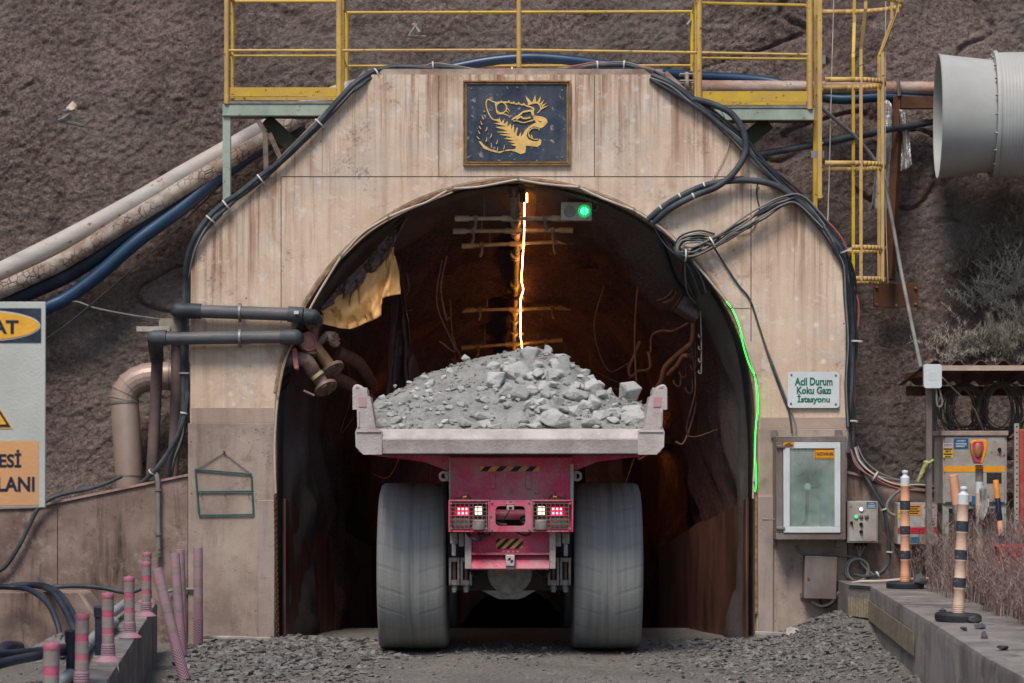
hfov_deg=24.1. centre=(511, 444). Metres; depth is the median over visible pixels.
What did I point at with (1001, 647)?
stone
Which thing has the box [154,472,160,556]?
pipe stub
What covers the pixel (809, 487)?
gas cabinet
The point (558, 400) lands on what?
rock
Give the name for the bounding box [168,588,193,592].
conduit
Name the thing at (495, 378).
rock
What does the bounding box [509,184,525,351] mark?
ceiling pipe
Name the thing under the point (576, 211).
traffic light
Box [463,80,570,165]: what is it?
emblem plaque
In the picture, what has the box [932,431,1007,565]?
electrical cabinet
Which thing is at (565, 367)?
rock
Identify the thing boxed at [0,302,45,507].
warning sign
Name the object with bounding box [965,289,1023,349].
shrub
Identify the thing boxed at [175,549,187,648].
marker pole
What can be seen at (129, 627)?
marker post
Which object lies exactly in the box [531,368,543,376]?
rock
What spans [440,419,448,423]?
rock
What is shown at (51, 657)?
marker post
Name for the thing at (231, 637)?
timber offcut
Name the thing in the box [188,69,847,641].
concrete portal
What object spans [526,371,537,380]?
rock
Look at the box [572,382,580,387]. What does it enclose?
rock
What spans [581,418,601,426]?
rock
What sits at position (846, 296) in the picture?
cable bundle
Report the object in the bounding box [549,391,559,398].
rock
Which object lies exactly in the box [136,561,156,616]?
marker post
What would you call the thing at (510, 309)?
spray bar
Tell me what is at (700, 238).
cable coil
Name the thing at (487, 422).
rock
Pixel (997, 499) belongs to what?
marker post
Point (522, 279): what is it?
strip light
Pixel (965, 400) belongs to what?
cable
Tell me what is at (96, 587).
hose
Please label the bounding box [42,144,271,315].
blue hose
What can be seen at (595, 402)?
rock
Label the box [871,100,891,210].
foil sheet
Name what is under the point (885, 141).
cord
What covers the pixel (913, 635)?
kerb wall
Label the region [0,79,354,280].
steel pipe
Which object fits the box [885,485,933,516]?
conduit
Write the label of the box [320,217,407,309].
tarpaulin
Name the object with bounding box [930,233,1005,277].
shrub
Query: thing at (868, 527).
door
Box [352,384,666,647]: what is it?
dump truck
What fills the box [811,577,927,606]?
cable
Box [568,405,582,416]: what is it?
rock
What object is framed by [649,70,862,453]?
cable bundle
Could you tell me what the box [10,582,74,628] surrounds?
hose
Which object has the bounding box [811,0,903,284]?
caged ladder
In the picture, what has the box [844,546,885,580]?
cable coil
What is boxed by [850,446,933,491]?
cable bundle
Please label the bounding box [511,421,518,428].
rock
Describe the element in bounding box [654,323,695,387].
cable
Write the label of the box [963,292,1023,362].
shrub
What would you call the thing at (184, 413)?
cable bundle
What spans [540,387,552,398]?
rock
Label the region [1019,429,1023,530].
red cabinet
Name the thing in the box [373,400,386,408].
rock
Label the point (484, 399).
rock
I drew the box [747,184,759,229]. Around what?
cable
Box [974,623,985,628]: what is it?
stone
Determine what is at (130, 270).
wire
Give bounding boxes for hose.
[0,584,65,659]
[0,641,24,658]
[0,643,65,657]
[0,647,65,668]
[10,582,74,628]
[15,582,75,622]
[37,584,140,593]
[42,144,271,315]
[449,53,930,103]
[656,232,688,296]
[758,119,932,156]
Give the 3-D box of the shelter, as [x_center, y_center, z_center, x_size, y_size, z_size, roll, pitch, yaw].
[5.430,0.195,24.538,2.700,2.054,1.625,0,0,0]
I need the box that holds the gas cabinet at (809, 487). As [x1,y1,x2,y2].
[763,430,845,546]
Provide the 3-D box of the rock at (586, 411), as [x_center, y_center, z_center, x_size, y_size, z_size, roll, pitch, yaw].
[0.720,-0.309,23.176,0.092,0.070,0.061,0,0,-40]
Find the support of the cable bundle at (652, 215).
attached to the concrete portal
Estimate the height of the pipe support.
2.471 m
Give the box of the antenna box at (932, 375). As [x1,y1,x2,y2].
[923,364,942,407]
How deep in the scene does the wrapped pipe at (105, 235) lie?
25.89 m
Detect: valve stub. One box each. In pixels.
[65,629,74,682]
[94,606,101,655]
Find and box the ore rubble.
[377,347,643,428]
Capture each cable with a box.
[0,474,121,572]
[627,341,651,377]
[634,286,672,401]
[650,322,688,351]
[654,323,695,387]
[663,291,676,302]
[666,353,688,375]
[710,242,792,432]
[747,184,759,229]
[763,337,795,432]
[795,544,865,565]
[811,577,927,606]
[822,107,922,367]
[942,377,983,430]
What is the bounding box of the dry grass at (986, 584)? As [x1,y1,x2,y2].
[885,484,1023,623]
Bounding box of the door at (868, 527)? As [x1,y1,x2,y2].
[848,503,875,540]
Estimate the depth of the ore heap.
23.44 m
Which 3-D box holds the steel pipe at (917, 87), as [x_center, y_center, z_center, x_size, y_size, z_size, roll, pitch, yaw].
[3.318,-3.922,26.100,2.993,0.253,0.220,0,0,0]
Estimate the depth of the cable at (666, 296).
26.47 m
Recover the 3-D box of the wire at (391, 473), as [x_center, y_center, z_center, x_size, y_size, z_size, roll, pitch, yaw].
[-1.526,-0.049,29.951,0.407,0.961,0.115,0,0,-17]
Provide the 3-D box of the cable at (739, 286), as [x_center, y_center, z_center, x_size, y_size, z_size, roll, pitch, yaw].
[2.487,-1.113,24.963,0.867,1.997,0.057,0,0,-1]
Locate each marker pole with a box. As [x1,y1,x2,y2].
[152,567,189,680]
[170,553,186,654]
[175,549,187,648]
[193,547,202,644]
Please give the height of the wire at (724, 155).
0.767 m
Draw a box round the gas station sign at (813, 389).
[788,372,838,407]
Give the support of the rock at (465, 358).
on the ore heap
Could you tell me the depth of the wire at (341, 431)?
26.66 m
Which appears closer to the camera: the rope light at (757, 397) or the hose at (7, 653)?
the hose at (7, 653)
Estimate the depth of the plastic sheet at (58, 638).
20.70 m
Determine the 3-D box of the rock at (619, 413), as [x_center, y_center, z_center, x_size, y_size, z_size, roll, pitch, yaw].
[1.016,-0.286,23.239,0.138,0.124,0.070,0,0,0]
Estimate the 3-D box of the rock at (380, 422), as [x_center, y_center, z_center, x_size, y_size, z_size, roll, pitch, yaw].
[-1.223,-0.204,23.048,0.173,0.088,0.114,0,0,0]
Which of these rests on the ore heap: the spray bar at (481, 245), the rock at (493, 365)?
the rock at (493, 365)
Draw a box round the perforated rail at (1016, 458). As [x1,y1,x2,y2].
[1014,423,1018,537]
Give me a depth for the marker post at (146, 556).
23.47 m
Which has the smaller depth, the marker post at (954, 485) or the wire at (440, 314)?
the marker post at (954, 485)
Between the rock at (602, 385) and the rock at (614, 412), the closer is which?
the rock at (614, 412)
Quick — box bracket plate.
[137,318,180,331]
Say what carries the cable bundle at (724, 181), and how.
attached to the concrete portal
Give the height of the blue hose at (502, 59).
0.577 m
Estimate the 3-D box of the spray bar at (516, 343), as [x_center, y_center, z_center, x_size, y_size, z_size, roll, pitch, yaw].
[0.000,-1.634,31.800,1.345,0.960,0.064,0,0,0]
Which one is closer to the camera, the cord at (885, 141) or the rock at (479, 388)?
the rock at (479, 388)
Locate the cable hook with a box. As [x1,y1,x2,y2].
[673,341,695,393]
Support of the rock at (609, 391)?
on the ore heap
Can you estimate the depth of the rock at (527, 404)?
23.14 m
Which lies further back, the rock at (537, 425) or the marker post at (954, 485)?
the rock at (537, 425)
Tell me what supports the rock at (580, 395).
on the ore heap
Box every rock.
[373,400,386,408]
[376,418,391,426]
[387,412,394,416]
[390,416,401,423]
[418,411,428,419]
[420,375,428,379]
[424,382,430,387]
[427,379,435,386]
[427,397,433,401]
[428,402,436,408]
[436,405,444,410]
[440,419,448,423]
[445,405,452,409]
[458,401,464,407]
[459,416,471,426]
[461,354,469,361]
[471,423,478,428]
[475,412,490,419]
[476,386,484,390]
[477,419,490,427]
[480,397,489,402]
[485,372,505,387]
[486,361,500,368]
[488,423,500,428]
[500,386,511,397]
[503,361,529,379]
[503,382,512,388]
[506,356,516,362]
[507,410,529,425]
[509,384,530,400]
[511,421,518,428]
[514,368,525,379]
[514,376,523,384]
[518,422,527,427]
[520,346,540,358]
[524,400,530,408]
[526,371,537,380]
[526,385,537,395]
[527,422,541,428]
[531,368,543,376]
[532,359,543,367]
[533,415,541,422]
[536,405,548,411]
[537,381,548,391]
[537,398,545,405]
[539,408,570,427]
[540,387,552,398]
[544,345,551,352]
[547,368,565,378]
[549,358,559,366]
[549,381,558,386]
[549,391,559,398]
[552,362,570,374]
[554,354,570,357]
[554,396,565,405]
[558,356,569,366]
[559,377,567,381]
[559,406,568,412]
[562,390,571,399]
[567,385,577,398]
[568,392,575,399]
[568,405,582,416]
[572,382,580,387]
[573,389,589,401]
[579,400,593,409]
[580,369,590,375]
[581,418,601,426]
[582,409,590,414]
[585,378,599,392]
[588,394,601,411]
[593,410,611,419]
[595,390,608,398]
[598,380,604,388]
[606,387,612,394]
[606,417,619,423]
[607,408,618,416]
[615,408,621,418]
[619,381,641,400]
[621,407,644,421]
[622,405,641,411]
[624,415,635,423]
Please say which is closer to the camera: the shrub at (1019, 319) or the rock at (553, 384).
the rock at (553, 384)
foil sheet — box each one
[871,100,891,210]
[899,109,911,170]
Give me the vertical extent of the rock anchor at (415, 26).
0.188 m
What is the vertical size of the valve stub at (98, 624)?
0.430 m
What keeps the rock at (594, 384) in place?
on the ore heap
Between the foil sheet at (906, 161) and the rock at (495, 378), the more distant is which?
the foil sheet at (906, 161)
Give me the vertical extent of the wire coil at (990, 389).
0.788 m
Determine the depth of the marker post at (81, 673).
14.97 m
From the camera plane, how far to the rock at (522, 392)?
23.23 m
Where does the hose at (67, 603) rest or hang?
on the concrete barrier
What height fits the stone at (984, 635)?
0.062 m
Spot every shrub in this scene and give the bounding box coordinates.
[909,302,1005,364]
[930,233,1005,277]
[940,260,1023,318]
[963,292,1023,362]
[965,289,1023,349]
[971,239,1023,303]
[973,216,1023,265]
[985,191,1023,237]
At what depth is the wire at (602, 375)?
29.53 m
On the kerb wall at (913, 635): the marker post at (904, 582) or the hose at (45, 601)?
the marker post at (904, 582)
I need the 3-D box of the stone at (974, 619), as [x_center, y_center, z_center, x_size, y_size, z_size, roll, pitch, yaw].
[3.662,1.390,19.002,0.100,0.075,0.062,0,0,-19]
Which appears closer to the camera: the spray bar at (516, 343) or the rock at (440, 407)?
the rock at (440, 407)
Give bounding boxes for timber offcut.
[203,635,270,640]
[755,631,785,635]
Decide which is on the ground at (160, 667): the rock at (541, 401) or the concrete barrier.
the concrete barrier
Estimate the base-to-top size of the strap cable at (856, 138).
2.795 m
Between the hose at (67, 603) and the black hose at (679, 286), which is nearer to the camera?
the hose at (67, 603)
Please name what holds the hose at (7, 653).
on the kerb wall at (137, 656)
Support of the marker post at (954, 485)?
on the terrace soil
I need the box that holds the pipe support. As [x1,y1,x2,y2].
[873,79,933,306]
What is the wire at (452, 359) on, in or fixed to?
hanging from the tunnel
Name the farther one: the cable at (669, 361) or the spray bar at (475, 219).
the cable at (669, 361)
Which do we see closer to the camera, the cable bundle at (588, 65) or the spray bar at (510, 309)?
the cable bundle at (588, 65)
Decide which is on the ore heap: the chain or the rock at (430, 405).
the rock at (430, 405)
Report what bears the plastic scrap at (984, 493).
hanging from the beacon post at (978, 477)
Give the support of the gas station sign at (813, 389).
attached to the concrete portal
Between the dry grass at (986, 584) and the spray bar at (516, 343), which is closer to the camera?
the dry grass at (986, 584)
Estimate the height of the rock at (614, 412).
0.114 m
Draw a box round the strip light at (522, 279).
[520,193,527,347]
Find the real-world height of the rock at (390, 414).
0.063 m
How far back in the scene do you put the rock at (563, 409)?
23.11 m
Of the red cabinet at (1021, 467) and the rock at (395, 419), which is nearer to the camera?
the rock at (395, 419)
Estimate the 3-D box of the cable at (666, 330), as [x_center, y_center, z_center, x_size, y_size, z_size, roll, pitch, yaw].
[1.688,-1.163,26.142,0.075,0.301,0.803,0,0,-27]
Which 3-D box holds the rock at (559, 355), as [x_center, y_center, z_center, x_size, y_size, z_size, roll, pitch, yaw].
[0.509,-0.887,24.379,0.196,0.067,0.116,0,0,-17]
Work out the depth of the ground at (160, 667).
22.65 m
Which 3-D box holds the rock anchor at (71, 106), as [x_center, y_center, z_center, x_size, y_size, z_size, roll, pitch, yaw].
[-4.785,-3.571,25.918,0.137,0.284,0.307,0,0,44]
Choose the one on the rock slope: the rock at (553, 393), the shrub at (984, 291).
the shrub at (984, 291)
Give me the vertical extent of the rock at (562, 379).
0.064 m
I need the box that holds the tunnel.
[283,186,748,638]
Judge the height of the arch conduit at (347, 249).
3.350 m
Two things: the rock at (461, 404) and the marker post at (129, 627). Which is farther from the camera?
the rock at (461, 404)
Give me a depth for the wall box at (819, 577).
24.79 m
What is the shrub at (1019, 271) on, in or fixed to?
on the rock slope
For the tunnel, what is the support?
on the ground at (160, 667)
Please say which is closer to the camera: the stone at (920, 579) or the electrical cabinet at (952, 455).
the stone at (920, 579)
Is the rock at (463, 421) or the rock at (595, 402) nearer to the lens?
the rock at (463, 421)
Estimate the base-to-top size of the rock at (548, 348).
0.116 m
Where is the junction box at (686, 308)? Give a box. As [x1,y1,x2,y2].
[670,293,712,322]
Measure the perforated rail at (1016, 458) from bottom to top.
1.150 m
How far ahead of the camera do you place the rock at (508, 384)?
23.44 m
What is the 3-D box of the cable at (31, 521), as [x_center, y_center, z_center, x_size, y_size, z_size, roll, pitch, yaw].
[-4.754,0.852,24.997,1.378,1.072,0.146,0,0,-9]
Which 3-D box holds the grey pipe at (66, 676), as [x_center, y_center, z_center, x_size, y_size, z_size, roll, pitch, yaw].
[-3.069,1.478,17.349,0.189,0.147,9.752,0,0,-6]
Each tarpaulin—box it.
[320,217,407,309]
[320,247,400,328]
[385,255,420,395]
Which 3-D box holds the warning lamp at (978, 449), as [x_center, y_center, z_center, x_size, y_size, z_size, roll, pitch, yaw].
[4.402,0.070,22.637,0.155,0.231,0.145,0,0,0]
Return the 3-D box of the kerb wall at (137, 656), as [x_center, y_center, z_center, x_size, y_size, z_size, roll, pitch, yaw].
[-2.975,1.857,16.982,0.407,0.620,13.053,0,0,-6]
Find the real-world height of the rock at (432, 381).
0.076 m
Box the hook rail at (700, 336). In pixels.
[698,311,701,373]
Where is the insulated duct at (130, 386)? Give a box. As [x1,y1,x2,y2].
[110,362,190,487]
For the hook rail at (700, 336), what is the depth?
25.49 m
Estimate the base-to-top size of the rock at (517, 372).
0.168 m
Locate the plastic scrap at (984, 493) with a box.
[977,486,989,525]
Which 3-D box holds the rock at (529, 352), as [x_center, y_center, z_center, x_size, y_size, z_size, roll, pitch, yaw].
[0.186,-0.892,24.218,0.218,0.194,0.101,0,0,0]
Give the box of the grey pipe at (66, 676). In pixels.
[59,599,123,682]
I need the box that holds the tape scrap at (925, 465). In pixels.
[915,460,930,482]
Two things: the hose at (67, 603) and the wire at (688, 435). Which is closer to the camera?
the hose at (67, 603)
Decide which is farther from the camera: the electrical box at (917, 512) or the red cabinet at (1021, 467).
the electrical box at (917, 512)
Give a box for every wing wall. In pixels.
[0,474,187,642]
[847,471,1023,582]
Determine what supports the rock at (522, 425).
on the ore heap
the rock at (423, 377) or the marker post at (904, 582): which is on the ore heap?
the rock at (423, 377)
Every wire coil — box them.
[936,373,988,430]
[971,377,1023,441]
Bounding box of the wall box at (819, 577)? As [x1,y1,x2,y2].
[800,555,836,598]
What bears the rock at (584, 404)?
on the ore heap
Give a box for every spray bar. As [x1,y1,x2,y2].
[453,215,572,242]
[455,186,560,230]
[461,325,562,356]
[462,233,564,256]
[462,300,569,320]
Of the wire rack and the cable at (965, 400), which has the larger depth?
the wire rack
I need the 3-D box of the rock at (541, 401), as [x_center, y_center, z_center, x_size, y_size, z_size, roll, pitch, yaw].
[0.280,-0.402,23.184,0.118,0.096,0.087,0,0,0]
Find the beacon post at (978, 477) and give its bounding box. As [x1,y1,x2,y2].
[975,465,983,559]
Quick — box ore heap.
[374,348,645,428]
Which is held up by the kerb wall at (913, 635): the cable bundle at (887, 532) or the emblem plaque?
the cable bundle at (887, 532)
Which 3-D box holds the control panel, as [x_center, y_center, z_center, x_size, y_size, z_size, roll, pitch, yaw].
[3.647,0.821,24.857,0.379,0.464,0.286,0,0,0]
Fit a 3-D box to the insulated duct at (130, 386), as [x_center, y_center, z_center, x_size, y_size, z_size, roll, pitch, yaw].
[-3.702,-0.178,25.750,1.231,1.420,0.318,0,0,0]
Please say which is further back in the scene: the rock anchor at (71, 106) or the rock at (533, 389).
the rock anchor at (71, 106)
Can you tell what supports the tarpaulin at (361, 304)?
hanging from the tunnel
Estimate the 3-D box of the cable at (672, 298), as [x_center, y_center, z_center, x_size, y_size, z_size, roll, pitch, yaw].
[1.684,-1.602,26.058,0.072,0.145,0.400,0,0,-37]
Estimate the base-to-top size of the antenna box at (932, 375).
0.431 m
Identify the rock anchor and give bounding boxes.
[57,101,83,126]
[407,23,425,38]
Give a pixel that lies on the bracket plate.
(171, 324)
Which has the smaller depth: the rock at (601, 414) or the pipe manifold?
the rock at (601, 414)
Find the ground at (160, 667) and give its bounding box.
[0,612,919,682]
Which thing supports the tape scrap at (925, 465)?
attached to the shelter
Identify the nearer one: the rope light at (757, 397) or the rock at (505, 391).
the rock at (505, 391)
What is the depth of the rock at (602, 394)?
23.57 m
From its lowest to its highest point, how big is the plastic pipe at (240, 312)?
1.900 m
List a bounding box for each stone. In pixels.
[786,626,799,635]
[913,573,926,584]
[968,615,981,622]
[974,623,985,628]
[981,631,987,638]
[997,645,1008,649]
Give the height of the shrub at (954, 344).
0.816 m
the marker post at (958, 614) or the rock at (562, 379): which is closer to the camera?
the marker post at (958, 614)
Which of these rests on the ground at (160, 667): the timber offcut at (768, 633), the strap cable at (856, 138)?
the timber offcut at (768, 633)
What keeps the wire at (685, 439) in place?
hanging from the tunnel
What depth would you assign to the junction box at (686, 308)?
25.63 m
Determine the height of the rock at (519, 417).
0.174 m
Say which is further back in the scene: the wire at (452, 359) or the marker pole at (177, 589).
the wire at (452, 359)
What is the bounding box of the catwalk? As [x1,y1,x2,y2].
[222,0,817,213]
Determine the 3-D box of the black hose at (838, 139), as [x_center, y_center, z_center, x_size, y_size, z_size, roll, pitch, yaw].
[3.712,-3.317,25.730,2.550,0.550,0.372,0,0,-18]
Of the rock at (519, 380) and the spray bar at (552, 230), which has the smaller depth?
the rock at (519, 380)
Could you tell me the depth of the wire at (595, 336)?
27.12 m
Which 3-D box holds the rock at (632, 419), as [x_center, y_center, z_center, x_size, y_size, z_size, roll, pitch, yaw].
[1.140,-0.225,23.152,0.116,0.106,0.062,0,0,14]
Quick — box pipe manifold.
[280,316,376,402]
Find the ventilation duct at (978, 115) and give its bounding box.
[933,50,1023,180]
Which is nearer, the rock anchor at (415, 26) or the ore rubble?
the ore rubble
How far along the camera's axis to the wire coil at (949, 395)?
24.63 m
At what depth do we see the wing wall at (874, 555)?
25.01 m
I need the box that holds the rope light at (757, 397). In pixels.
[726,302,757,491]
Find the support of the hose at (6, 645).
on the ground at (160, 667)
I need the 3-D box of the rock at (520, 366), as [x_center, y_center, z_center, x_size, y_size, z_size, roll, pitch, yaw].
[0.043,-0.692,23.639,0.271,0.252,0.153,0,0,0]
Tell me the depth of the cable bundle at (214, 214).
24.93 m
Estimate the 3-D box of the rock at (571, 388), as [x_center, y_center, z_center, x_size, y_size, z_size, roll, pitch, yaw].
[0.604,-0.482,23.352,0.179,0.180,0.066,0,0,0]
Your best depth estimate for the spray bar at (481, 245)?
26.53 m
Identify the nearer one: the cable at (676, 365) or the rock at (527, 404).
the rock at (527, 404)
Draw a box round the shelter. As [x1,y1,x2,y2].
[899,360,1023,566]
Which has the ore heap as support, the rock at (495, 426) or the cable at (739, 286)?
the rock at (495, 426)
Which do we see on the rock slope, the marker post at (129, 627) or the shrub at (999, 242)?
the shrub at (999, 242)
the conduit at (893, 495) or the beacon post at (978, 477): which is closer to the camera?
the beacon post at (978, 477)
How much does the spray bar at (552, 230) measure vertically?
0.613 m
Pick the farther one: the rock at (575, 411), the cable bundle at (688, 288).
the cable bundle at (688, 288)
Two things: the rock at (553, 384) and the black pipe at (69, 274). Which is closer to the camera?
the rock at (553, 384)
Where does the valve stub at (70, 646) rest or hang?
on the kerb wall at (137, 656)
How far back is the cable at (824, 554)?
24.93 m
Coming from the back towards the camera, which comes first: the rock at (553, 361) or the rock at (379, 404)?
the rock at (553, 361)
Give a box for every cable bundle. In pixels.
[139,392,189,483]
[164,64,431,478]
[427,60,664,74]
[645,177,825,222]
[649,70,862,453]
[652,96,748,224]
[654,224,706,295]
[680,260,696,306]
[814,221,849,426]
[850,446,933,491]
[853,453,892,577]
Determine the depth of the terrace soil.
21.79 m
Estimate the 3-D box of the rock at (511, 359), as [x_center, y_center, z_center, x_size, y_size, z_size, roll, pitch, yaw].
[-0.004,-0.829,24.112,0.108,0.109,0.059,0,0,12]
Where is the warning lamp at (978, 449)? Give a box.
[969,439,987,463]
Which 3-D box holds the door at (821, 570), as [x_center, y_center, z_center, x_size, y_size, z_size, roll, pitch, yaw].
[3.187,1.378,24.795,0.344,0.447,0.020,0,0,0]
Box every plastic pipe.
[146,329,304,479]
[168,303,320,476]
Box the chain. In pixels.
[274,494,279,637]
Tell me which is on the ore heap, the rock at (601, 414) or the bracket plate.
the rock at (601, 414)
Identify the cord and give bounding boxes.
[827,0,833,219]
[885,1,887,281]
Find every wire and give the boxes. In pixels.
[46,182,222,338]
[71,300,159,319]
[340,365,353,433]
[373,459,398,478]
[399,272,413,312]
[436,260,455,351]
[440,256,449,320]
[449,300,463,363]
[589,351,618,388]
[593,286,629,371]
[675,401,696,444]
[686,346,717,437]
[710,111,729,180]
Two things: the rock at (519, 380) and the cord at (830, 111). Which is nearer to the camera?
the rock at (519, 380)
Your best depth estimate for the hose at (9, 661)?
14.57 m
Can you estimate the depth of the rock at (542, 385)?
23.34 m
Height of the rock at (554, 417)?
0.208 m
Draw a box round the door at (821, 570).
[804,556,836,598]
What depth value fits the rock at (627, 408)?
23.55 m
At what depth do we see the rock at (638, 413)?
23.18 m
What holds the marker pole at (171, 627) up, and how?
on the ground at (160, 667)
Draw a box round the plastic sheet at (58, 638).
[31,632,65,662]
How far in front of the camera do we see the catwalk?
25.21 m
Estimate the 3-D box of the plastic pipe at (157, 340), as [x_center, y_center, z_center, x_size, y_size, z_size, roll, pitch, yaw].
[-3.013,-0.405,25.172,1.759,1.580,0.777,0,0,0]
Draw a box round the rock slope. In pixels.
[0,0,1023,501]
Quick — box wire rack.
[194,450,253,515]
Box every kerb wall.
[59,603,156,682]
[836,581,1023,682]
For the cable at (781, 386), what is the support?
attached to the concrete portal
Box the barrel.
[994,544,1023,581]
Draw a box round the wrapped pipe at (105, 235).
[0,119,301,299]
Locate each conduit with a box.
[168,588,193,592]
[274,177,756,498]
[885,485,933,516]
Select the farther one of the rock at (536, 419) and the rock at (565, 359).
the rock at (565, 359)
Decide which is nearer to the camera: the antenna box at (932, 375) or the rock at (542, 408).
the rock at (542, 408)
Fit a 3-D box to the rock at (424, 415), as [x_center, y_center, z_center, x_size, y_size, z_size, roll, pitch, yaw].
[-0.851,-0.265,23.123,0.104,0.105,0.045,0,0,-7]
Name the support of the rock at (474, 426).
on the ore heap
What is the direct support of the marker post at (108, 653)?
on the kerb wall at (137, 656)
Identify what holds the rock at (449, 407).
on the ore heap
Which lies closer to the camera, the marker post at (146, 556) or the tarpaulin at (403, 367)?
the marker post at (146, 556)
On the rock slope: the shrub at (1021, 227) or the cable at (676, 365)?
the shrub at (1021, 227)
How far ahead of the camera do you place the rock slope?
26.51 m
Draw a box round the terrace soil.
[928,583,1023,621]
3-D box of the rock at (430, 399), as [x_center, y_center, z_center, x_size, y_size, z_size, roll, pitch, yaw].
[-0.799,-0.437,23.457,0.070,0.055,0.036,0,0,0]
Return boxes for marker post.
[43,641,59,682]
[73,612,89,682]
[95,592,121,661]
[118,576,141,637]
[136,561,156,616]
[137,552,156,602]
[886,470,923,588]
[935,486,981,622]
[949,474,969,586]
[993,480,1004,543]
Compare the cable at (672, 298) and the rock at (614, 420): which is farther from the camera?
the cable at (672, 298)
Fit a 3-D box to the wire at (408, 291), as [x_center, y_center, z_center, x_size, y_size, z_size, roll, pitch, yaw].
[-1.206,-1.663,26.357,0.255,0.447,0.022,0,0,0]
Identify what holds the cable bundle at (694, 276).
attached to the concrete portal
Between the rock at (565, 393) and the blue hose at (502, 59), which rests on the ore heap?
the rock at (565, 393)
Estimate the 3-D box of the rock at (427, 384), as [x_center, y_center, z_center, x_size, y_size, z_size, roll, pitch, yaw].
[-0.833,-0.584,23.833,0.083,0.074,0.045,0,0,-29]
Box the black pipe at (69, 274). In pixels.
[0,119,305,301]
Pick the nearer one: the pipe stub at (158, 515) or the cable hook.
the pipe stub at (158, 515)
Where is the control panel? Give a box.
[844,501,880,545]
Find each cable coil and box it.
[674,193,828,261]
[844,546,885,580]
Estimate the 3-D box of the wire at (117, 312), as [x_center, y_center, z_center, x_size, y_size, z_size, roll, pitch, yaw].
[-4.213,-1.429,25.711,1.282,0.246,0.267,0,0,28]
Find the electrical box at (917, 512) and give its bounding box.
[893,502,936,543]
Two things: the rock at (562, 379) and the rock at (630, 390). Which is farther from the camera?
the rock at (630, 390)
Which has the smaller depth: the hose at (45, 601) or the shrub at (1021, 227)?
the hose at (45, 601)
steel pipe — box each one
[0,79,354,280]
[679,72,933,94]
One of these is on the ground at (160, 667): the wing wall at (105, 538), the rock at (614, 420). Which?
the wing wall at (105, 538)
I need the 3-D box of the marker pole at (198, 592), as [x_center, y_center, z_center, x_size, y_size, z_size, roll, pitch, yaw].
[-3.197,1.548,24.449,0.100,0.997,0.100,0,0,-17]
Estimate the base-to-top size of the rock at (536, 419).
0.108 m
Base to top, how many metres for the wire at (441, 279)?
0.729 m
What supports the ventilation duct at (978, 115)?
on the pipe support
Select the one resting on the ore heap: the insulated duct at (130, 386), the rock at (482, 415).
the rock at (482, 415)
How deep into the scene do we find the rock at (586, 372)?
24.17 m
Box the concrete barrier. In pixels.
[0,589,101,647]
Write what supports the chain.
hanging from the concrete portal
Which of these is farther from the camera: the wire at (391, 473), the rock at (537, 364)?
the wire at (391, 473)
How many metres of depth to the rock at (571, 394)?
23.30 m
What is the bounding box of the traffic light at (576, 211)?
[561,189,597,220]

